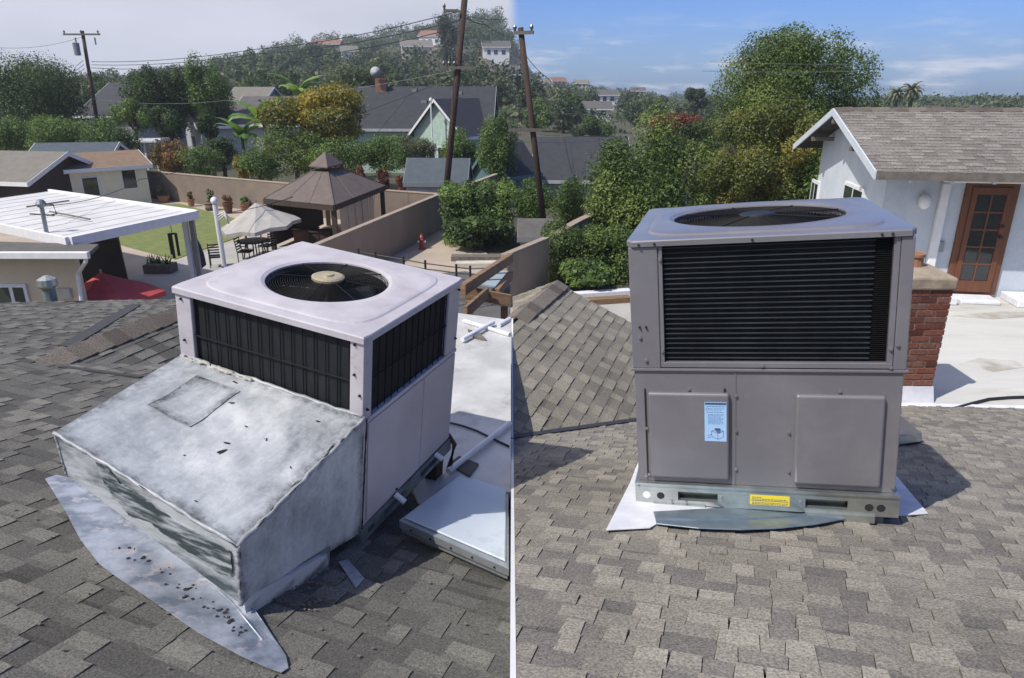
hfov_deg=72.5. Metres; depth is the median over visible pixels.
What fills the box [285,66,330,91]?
hillside tree
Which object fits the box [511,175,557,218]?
leafy shrub
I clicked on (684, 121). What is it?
leafy tree
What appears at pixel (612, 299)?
edging
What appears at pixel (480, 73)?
hillside tree
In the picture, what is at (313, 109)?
blossom tree
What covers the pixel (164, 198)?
potted plant
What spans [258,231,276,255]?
patio chair
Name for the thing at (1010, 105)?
hillside tree
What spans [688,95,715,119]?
hillside tree
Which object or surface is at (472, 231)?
ivy clump
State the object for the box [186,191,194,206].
potted plant
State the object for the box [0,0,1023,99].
sky
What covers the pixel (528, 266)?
garden wall
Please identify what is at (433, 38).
hillside house
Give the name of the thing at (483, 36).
hillside tree
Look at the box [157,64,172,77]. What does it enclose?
hillside tree
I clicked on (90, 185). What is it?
window
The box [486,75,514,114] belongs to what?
hillside tree
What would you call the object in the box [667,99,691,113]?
hillside tree
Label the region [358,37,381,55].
hillside tree
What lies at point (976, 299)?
step
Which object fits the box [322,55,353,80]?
hillside tree
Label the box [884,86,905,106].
palm tree
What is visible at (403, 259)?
wire fence
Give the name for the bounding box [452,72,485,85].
hillside tree
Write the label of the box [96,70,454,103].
overhead wire
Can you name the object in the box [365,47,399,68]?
hillside tree
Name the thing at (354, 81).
hillside tree
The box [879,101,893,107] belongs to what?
hillside tree
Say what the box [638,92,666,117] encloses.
hillside tree
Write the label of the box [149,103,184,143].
tall tree
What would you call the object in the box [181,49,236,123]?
tall tree
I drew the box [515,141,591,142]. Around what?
overhead wire
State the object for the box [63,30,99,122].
utility pole
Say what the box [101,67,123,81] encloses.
hillside tree
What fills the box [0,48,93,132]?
shade tree
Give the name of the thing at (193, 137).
window
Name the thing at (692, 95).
tree
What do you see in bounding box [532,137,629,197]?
dark roofed house
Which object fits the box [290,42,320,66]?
hillside tree
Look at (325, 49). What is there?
hillside tree
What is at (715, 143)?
leafy tree
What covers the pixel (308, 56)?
overhead wire
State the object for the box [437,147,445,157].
window
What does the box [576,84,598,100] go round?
hillside tree
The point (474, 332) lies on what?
plastic pipe
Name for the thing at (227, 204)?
potted plant
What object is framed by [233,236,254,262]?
patio chair
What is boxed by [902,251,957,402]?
brick chimney
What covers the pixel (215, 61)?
hillside tree
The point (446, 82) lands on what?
hillside tree
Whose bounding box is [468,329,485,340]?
metal offcut
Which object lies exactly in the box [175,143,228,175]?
shrub
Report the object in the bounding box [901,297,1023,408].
flat roof house
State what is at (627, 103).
hillside tree
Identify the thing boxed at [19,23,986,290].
ground
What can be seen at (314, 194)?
gazebo
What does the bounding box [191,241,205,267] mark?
patio chair
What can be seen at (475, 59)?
hillside tree
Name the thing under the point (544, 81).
hillside house
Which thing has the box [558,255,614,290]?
ivy clump
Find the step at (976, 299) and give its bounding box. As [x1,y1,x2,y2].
[953,294,1000,304]
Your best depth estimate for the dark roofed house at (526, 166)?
40.37 m
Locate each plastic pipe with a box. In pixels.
[446,421,511,473]
[460,320,494,341]
[462,319,510,336]
[497,317,511,326]
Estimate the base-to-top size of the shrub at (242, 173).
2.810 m
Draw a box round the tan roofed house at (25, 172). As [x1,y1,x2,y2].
[0,150,92,197]
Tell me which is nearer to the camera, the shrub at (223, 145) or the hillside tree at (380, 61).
the shrub at (223, 145)
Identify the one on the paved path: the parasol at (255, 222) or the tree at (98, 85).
the parasol at (255, 222)
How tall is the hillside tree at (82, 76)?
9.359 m
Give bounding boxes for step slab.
[950,295,957,304]
[1000,291,1023,307]
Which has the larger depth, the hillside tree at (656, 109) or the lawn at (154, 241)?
the hillside tree at (656, 109)
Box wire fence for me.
[357,248,509,299]
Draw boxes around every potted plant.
[157,185,169,202]
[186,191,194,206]
[204,189,213,210]
[221,194,232,213]
[239,195,249,211]
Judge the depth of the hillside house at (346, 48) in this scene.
279.01 m
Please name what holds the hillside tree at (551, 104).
on the ground at (499, 249)
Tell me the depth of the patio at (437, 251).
28.72 m
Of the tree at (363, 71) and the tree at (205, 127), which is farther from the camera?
the tree at (363, 71)
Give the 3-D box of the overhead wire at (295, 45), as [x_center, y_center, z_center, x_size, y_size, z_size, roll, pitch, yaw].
[-18.031,-19.320,45.880,41.429,1.414,1.849,15,25,36]
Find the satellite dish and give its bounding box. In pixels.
[370,67,380,78]
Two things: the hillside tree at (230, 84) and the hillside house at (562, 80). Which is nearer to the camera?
the hillside tree at (230, 84)
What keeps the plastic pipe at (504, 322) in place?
on the flat roof house at (481, 395)
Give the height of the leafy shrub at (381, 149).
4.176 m
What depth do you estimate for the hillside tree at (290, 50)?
204.88 m
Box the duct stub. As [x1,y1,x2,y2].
[899,416,921,443]
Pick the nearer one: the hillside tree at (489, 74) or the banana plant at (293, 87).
the banana plant at (293, 87)
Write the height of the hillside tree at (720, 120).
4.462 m
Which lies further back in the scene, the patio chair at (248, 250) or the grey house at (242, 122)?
the grey house at (242, 122)
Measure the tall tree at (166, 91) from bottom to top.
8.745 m
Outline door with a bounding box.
[953,187,1014,292]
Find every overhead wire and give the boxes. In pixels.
[46,76,452,205]
[91,11,459,61]
[91,20,458,64]
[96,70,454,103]
[98,27,458,68]
[225,31,453,212]
[467,18,507,35]
[515,110,629,117]
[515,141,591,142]
[518,133,595,136]
[527,57,577,109]
[710,61,831,64]
[713,71,849,71]
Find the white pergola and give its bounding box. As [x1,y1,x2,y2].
[133,137,169,170]
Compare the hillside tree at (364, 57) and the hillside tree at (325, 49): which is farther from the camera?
the hillside tree at (325, 49)
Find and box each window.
[0,284,30,302]
[80,176,100,195]
[120,169,138,189]
[192,135,196,146]
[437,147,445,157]
[809,179,820,198]
[842,181,865,197]
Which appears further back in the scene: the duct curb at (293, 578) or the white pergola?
the white pergola
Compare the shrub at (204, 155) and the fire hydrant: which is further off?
the shrub at (204, 155)
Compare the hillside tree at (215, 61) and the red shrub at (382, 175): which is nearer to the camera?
the red shrub at (382, 175)
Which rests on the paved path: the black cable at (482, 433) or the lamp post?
the lamp post
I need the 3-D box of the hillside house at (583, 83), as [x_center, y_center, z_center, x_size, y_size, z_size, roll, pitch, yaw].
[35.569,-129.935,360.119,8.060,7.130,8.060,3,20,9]
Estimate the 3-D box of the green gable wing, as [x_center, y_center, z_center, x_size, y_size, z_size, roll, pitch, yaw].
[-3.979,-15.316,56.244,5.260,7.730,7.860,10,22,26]
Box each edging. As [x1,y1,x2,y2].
[573,288,629,296]
[585,295,629,304]
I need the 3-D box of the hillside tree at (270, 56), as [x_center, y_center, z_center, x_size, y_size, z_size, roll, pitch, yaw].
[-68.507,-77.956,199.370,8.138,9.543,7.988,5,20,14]
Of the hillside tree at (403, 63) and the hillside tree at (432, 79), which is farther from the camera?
the hillside tree at (403, 63)
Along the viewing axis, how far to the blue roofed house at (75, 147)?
43.53 m
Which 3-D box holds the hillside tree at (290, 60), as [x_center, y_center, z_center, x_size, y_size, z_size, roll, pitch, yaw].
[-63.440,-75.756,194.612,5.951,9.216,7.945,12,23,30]
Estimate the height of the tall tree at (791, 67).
9.807 m
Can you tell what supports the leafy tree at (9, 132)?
on the ground at (499, 249)
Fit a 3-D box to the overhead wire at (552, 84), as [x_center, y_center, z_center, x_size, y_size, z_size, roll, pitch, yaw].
[2.155,-12.763,35.278,0.149,2.592,13.460,5,20,14]
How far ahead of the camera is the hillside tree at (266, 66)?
174.45 m
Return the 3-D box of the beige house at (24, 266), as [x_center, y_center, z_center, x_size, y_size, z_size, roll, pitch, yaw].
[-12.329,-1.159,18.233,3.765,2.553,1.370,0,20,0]
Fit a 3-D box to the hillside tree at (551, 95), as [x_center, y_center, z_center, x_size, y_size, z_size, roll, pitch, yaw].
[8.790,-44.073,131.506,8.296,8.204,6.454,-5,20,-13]
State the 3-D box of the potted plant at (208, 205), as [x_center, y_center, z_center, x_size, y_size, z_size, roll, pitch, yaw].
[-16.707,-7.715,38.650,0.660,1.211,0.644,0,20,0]
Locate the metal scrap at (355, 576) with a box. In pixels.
[339,559,363,587]
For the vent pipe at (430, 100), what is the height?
2.810 m
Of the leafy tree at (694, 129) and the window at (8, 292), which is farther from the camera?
the leafy tree at (694, 129)
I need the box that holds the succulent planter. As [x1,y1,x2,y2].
[142,254,177,273]
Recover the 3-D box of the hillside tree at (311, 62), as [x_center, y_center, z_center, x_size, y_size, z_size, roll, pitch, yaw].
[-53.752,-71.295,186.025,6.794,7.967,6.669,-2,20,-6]
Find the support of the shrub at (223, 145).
on the ground at (499, 249)
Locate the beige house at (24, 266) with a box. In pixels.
[0,242,98,302]
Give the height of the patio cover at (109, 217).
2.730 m
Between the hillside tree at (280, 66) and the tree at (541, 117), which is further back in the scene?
the hillside tree at (280, 66)
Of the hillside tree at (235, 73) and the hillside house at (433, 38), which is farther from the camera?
the hillside house at (433, 38)
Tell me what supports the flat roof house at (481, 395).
on the ground at (499, 249)
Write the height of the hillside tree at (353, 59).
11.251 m
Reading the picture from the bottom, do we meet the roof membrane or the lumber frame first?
the roof membrane
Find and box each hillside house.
[312,40,344,50]
[340,46,358,58]
[400,40,432,58]
[417,30,440,45]
[481,41,510,64]
[490,66,520,93]
[538,79,552,88]
[548,77,567,86]
[573,80,588,88]
[582,101,613,121]
[589,90,619,104]
[629,87,646,95]
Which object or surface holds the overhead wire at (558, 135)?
attached to the utility pole at (531, 129)
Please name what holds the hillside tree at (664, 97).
on the ground at (499, 249)
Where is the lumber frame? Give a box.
[460,253,512,318]
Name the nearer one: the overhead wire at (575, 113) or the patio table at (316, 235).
the patio table at (316, 235)
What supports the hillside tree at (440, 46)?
on the ground at (499, 249)
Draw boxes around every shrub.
[146,135,191,173]
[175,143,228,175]
[200,135,240,176]
[231,154,254,178]
[235,147,286,180]
[247,119,329,178]
[306,135,374,171]
[331,157,344,168]
[352,166,365,176]
[355,133,409,174]
[376,169,389,188]
[395,132,439,167]
[395,175,405,190]
[439,125,479,165]
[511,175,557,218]
[545,174,592,225]
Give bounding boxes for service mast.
[30,199,56,232]
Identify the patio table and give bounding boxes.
[237,237,270,258]
[291,227,319,243]
[306,229,332,243]
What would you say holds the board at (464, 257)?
on the patio at (437, 251)
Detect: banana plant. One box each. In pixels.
[215,117,269,178]
[228,97,278,180]
[267,73,325,173]
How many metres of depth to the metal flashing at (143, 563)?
2.90 m
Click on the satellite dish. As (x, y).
(375, 72)
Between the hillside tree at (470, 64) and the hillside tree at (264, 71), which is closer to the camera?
the hillside tree at (264, 71)
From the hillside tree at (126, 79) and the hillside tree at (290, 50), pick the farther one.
the hillside tree at (290, 50)
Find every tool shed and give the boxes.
[403,158,473,192]
[517,218,551,245]
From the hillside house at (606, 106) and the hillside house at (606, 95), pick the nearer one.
the hillside house at (606, 106)
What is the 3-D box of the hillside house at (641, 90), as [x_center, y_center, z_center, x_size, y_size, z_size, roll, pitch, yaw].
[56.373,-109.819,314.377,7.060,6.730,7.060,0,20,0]
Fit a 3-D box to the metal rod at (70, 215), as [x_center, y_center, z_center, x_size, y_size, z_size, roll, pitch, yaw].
[-13.456,-3.764,21.216,2.491,0.043,0.050,13,23,32]
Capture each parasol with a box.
[84,269,165,300]
[221,200,300,254]
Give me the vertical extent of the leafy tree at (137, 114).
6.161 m
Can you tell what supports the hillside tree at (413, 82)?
on the ground at (499, 249)
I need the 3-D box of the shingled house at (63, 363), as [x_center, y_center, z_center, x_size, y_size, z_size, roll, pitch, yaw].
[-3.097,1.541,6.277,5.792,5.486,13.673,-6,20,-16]
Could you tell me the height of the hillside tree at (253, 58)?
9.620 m
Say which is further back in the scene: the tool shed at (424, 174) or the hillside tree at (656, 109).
the hillside tree at (656, 109)
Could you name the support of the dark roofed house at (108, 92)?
on the ground at (499, 249)
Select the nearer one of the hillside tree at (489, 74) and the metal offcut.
the metal offcut
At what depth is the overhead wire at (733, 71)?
31.75 m
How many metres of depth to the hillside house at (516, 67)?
188.87 m
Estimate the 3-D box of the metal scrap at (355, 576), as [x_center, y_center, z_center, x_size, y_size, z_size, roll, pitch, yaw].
[-0.722,1.062,3.172,0.061,0.048,0.267,-11,22,-28]
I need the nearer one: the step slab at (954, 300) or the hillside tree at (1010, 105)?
the step slab at (954, 300)
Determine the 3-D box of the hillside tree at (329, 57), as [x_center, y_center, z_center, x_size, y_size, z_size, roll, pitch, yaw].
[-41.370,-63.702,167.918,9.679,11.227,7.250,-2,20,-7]
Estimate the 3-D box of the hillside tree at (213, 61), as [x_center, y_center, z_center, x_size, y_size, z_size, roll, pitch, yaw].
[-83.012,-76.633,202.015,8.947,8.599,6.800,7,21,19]
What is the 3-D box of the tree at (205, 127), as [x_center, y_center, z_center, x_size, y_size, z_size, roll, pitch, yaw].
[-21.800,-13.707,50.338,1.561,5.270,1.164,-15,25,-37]
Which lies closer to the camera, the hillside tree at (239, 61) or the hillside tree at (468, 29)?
the hillside tree at (239, 61)
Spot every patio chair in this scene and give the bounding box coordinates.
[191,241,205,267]
[207,244,219,267]
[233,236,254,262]
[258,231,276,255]
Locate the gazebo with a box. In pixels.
[263,151,386,249]
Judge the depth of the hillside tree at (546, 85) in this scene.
212.51 m
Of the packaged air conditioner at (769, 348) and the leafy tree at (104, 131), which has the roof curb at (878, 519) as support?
the packaged air conditioner at (769, 348)
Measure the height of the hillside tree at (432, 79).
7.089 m
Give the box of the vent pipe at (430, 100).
[429,98,432,137]
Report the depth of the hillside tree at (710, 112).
94.97 m
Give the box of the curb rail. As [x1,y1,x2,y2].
[294,546,330,568]
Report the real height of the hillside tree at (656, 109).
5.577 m
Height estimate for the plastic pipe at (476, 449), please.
0.038 m
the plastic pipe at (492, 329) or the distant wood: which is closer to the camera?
the plastic pipe at (492, 329)
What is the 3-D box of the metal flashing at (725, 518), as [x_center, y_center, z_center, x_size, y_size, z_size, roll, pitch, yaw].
[1.234,0.850,3.306,1.195,0.171,0.339,-4,20,-12]
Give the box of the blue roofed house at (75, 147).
[29,142,129,152]
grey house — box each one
[181,101,242,168]
[237,96,318,167]
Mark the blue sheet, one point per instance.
(490, 283)
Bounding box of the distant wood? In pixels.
[2,6,1023,137]
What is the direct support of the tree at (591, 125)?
on the ground at (499, 249)
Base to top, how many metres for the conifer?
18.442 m
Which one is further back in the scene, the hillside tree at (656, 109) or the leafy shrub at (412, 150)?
the hillside tree at (656, 109)
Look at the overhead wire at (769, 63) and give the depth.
31.64 m
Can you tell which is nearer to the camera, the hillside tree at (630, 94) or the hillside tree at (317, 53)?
the hillside tree at (630, 94)
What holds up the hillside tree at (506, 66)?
on the ground at (499, 249)
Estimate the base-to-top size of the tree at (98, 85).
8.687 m
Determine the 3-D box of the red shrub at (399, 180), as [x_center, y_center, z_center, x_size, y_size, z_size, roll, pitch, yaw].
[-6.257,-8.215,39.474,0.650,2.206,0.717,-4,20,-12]
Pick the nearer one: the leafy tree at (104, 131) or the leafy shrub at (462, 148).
the leafy shrub at (462, 148)
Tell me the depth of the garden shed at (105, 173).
39.64 m
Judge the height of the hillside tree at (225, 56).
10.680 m
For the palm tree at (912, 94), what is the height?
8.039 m
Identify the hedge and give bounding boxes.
[437,177,519,247]
[540,219,631,285]
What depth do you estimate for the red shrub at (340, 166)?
38.95 m
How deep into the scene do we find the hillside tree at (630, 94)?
164.28 m
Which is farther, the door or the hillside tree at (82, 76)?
the hillside tree at (82, 76)
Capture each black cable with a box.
[450,422,509,447]
[946,396,1023,407]
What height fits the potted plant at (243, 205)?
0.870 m
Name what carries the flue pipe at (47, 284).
attached to the shingled house at (63, 363)
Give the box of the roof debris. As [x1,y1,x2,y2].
[13,509,486,669]
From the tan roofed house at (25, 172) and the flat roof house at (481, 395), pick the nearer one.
the flat roof house at (481, 395)
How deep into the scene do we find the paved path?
25.94 m
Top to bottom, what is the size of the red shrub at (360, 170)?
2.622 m
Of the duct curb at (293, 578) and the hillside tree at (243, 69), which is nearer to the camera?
the duct curb at (293, 578)
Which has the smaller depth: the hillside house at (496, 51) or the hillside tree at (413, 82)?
the hillside tree at (413, 82)
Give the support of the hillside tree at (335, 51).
on the ground at (499, 249)
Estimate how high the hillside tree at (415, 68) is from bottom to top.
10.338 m
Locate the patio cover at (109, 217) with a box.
[0,189,202,278]
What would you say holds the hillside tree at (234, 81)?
on the ground at (499, 249)
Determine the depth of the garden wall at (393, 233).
27.89 m
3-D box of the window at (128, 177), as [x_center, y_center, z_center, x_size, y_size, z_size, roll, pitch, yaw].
[-21.959,-9.169,40.068,0.076,1.120,0.820,18,27,42]
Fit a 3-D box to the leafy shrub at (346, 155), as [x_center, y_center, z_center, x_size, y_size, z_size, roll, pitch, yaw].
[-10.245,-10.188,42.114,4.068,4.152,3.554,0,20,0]
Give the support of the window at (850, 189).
in the blue house at (948, 183)
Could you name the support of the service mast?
attached to the patio cover at (109, 217)
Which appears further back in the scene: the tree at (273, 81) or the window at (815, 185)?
the tree at (273, 81)
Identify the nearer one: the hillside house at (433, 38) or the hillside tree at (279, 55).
the hillside tree at (279, 55)
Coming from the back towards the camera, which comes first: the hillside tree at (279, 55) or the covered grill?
the hillside tree at (279, 55)
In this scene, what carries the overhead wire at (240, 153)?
attached to the utility pole at (457, 66)
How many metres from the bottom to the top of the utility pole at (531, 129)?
9.133 m
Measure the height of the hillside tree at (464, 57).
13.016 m
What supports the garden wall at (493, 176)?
on the ground at (499, 249)
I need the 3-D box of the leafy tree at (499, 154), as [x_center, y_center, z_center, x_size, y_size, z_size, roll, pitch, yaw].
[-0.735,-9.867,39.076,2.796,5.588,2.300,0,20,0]
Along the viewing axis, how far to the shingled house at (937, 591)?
2.73 m
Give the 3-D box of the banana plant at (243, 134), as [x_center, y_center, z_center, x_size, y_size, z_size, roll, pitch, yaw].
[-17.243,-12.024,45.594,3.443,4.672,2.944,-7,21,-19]
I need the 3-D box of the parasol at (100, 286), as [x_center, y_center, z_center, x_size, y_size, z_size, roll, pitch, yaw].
[-11.339,-1.146,19.547,2.830,1.649,2.965,0,20,0]
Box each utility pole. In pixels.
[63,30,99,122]
[440,0,475,184]
[509,24,545,217]
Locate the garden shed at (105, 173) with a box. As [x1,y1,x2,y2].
[62,149,152,202]
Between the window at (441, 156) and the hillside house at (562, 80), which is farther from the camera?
the hillside house at (562, 80)
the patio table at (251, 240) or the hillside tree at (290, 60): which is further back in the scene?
the hillside tree at (290, 60)
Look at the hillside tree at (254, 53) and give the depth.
190.33 m
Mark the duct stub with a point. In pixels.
(909, 433)
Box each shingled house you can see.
[0,299,510,677]
[506,280,1023,677]
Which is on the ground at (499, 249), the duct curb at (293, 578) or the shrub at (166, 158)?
the shrub at (166, 158)
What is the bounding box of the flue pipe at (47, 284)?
[36,275,57,301]
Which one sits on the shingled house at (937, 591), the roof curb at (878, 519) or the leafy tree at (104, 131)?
the roof curb at (878, 519)
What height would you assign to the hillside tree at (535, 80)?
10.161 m
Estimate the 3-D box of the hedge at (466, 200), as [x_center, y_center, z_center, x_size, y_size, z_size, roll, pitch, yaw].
[-1.465,-5.491,30.497,3.646,2.983,3.214,0,20,0]
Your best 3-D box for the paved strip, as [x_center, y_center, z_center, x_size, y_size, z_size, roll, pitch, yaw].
[2.307,-1.062,21.722,2.834,0.030,3.535,3,20,9]
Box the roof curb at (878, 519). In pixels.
[678,492,883,522]
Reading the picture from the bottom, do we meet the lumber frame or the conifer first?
the lumber frame
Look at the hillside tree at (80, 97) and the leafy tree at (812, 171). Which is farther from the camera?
the hillside tree at (80, 97)
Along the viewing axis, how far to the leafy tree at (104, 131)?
46.57 m
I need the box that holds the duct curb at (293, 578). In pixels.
[207,551,328,612]
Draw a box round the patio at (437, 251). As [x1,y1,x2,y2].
[0,198,512,336]
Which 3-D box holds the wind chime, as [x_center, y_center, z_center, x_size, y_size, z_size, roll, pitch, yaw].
[-10.680,-3.180,21.976,0.280,1.250,0.266,14,24,34]
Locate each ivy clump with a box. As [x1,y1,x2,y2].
[441,213,514,250]
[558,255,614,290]
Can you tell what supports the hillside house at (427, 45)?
on the ground at (499, 249)
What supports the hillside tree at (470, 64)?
on the ground at (499, 249)
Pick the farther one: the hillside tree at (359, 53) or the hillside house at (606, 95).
the hillside house at (606, 95)
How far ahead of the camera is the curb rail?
3.18 m
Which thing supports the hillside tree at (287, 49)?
on the ground at (499, 249)
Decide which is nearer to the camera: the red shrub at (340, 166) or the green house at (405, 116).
the red shrub at (340, 166)
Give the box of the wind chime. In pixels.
[167,225,180,257]
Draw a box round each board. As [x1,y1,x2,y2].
[451,254,500,260]
[456,260,495,268]
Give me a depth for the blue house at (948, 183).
12.04 m
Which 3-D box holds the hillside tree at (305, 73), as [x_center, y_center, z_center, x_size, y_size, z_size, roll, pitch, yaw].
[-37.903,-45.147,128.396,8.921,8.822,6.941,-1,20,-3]
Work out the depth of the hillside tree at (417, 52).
199.06 m
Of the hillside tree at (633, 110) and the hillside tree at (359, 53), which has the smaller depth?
the hillside tree at (633, 110)
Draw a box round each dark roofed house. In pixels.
[72,82,187,162]
[472,140,542,206]
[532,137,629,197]
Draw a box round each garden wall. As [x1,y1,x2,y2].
[146,170,443,228]
[313,194,444,259]
[469,173,497,190]
[501,237,548,306]
[551,213,594,279]
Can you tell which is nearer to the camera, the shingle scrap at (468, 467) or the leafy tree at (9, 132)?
the shingle scrap at (468, 467)
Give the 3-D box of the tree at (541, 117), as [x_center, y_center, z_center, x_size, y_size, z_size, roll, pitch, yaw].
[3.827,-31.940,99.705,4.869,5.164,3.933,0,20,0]
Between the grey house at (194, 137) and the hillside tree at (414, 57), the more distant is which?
the hillside tree at (414, 57)
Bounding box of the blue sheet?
[480,270,507,287]
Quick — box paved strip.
[599,303,630,321]
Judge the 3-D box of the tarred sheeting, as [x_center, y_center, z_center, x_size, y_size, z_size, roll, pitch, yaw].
[-1.549,-0.856,13.554,3.046,0.080,3.473,0,20,0]
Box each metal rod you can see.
[26,200,69,206]
[49,211,90,219]
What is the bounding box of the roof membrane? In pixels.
[606,463,927,530]
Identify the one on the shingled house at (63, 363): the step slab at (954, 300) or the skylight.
the skylight
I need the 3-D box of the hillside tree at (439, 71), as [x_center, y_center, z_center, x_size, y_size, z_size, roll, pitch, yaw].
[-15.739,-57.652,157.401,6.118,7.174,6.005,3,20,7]
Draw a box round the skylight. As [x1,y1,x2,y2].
[399,474,508,579]
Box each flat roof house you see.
[411,313,510,505]
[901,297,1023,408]
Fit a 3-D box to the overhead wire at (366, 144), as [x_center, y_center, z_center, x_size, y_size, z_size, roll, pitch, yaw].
[-7.180,-9.678,29.409,1.609,6.837,13.355,13,23,32]
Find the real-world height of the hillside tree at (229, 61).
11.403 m
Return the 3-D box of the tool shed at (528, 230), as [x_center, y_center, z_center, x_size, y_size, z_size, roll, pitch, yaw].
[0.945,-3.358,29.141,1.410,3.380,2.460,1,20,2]
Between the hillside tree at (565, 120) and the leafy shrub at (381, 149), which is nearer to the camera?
the leafy shrub at (381, 149)
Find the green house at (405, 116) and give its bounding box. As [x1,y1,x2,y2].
[346,78,498,172]
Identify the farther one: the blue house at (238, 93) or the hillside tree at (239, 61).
the hillside tree at (239, 61)
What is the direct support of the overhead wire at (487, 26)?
attached to the utility pole at (457, 66)
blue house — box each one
[229,87,281,100]
[793,107,1023,296]
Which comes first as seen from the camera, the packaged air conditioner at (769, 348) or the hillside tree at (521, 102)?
the packaged air conditioner at (769, 348)
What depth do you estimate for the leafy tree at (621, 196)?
26.54 m
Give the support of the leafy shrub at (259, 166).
on the ground at (499, 249)
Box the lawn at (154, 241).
[119,204,240,259]
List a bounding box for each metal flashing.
[45,475,287,672]
[653,507,845,529]
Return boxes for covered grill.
[79,237,127,282]
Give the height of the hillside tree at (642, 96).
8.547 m
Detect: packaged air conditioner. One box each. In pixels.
[52,241,462,606]
[627,197,916,523]
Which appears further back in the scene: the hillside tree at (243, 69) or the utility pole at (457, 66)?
the hillside tree at (243, 69)
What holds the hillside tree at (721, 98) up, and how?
on the ground at (499, 249)
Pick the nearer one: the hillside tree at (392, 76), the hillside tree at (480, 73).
the hillside tree at (392, 76)
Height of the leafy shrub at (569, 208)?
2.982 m
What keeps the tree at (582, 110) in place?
on the ground at (499, 249)
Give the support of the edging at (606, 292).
on the paved strip
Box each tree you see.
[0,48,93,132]
[0,114,34,150]
[21,112,93,149]
[26,102,67,140]
[56,67,86,88]
[64,80,89,125]
[66,78,86,109]
[71,114,143,149]
[81,71,114,102]
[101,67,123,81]
[106,97,153,150]
[113,62,199,142]
[125,68,138,81]
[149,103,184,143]
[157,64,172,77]
[172,64,186,80]
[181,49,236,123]
[195,110,218,175]
[206,72,233,91]
[207,56,226,72]
[209,73,239,86]
[210,58,231,70]
[213,55,236,84]
[218,53,234,63]
[222,61,248,83]
[231,58,249,68]
[235,60,278,81]
[235,70,301,95]
[238,66,267,84]
[241,47,271,64]
[242,52,261,65]
[248,79,368,147]
[256,61,270,71]
[257,51,288,69]
[262,49,276,67]
[269,58,290,73]
[279,43,301,61]
[280,50,298,72]
[282,44,302,55]
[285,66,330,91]
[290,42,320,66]
[292,68,324,85]
[293,71,327,95]
[294,42,322,75]
[297,55,320,77]
[302,36,322,50]
[302,42,325,71]
[318,46,344,65]
[318,51,359,81]
[320,44,336,59]
[321,60,393,85]
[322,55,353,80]
[324,65,368,85]
[340,53,364,67]
[346,46,375,63]
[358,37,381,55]
[358,50,375,64]
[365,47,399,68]
[370,58,397,82]
[387,69,407,85]
[389,44,422,83]
[394,53,419,77]
[399,55,430,84]
[406,70,429,85]
[408,42,441,77]
[426,72,444,85]
[431,66,445,82]
[435,32,457,62]
[435,64,465,85]
[447,42,473,71]
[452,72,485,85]
[461,59,490,84]
[462,49,480,65]
[463,60,475,79]
[464,24,476,44]
[469,25,491,55]
[475,110,520,181]
[480,66,519,97]
[484,59,523,103]
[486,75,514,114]
[509,68,546,118]
[522,97,554,129]
[524,75,540,91]
[541,80,552,89]
[541,82,569,107]
[548,96,569,123]
[551,87,583,132]
[558,90,587,127]
[569,112,616,136]
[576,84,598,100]
[580,99,718,236]
[615,88,640,121]
[622,99,646,126]
[623,92,646,101]
[623,95,643,112]
[637,98,663,126]
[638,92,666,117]
[644,109,713,188]
[657,93,668,107]
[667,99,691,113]
[676,118,727,201]
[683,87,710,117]
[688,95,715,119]
[691,140,742,204]
[698,90,821,203]
[705,20,888,150]
[708,98,734,124]
[711,92,729,104]
[711,110,735,132]
[789,148,821,199]
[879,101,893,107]
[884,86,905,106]
[899,81,924,107]
[1002,100,1018,107]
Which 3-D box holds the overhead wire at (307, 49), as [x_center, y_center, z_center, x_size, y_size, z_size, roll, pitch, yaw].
[-18.062,-19.012,45.989,41.459,1.270,1.845,15,25,36]
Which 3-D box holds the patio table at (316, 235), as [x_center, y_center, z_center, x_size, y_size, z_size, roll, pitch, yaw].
[-7.846,-4.049,28.815,1.000,0.900,0.700,0,20,0]
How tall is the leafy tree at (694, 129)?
5.238 m
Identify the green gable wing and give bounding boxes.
[407,98,513,176]
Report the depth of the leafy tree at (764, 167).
25.50 m
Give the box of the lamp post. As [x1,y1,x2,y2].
[210,197,229,267]
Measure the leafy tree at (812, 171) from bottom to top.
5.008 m
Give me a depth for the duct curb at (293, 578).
2.93 m
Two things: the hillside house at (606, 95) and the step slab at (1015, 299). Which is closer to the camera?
the step slab at (1015, 299)
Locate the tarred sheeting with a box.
[443,271,509,318]
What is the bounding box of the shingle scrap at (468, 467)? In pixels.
[453,456,478,476]
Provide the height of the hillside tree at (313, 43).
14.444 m
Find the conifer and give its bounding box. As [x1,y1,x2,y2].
[436,9,457,63]
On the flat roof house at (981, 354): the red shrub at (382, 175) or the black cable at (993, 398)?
the black cable at (993, 398)
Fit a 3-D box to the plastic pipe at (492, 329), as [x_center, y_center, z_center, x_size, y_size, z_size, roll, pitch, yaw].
[-0.264,-0.117,7.127,0.656,0.042,0.044,17,26,40]
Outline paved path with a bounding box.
[128,236,285,298]
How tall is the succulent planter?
0.680 m
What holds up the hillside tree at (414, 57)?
on the ground at (499, 249)
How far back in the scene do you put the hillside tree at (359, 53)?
212.24 m
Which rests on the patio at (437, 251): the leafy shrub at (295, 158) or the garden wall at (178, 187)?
the garden wall at (178, 187)
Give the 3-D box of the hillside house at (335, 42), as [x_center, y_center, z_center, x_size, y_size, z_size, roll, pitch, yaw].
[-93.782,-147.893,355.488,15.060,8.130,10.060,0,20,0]
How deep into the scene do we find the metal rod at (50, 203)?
23.54 m
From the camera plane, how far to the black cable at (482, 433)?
4.96 m
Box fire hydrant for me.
[417,234,425,249]

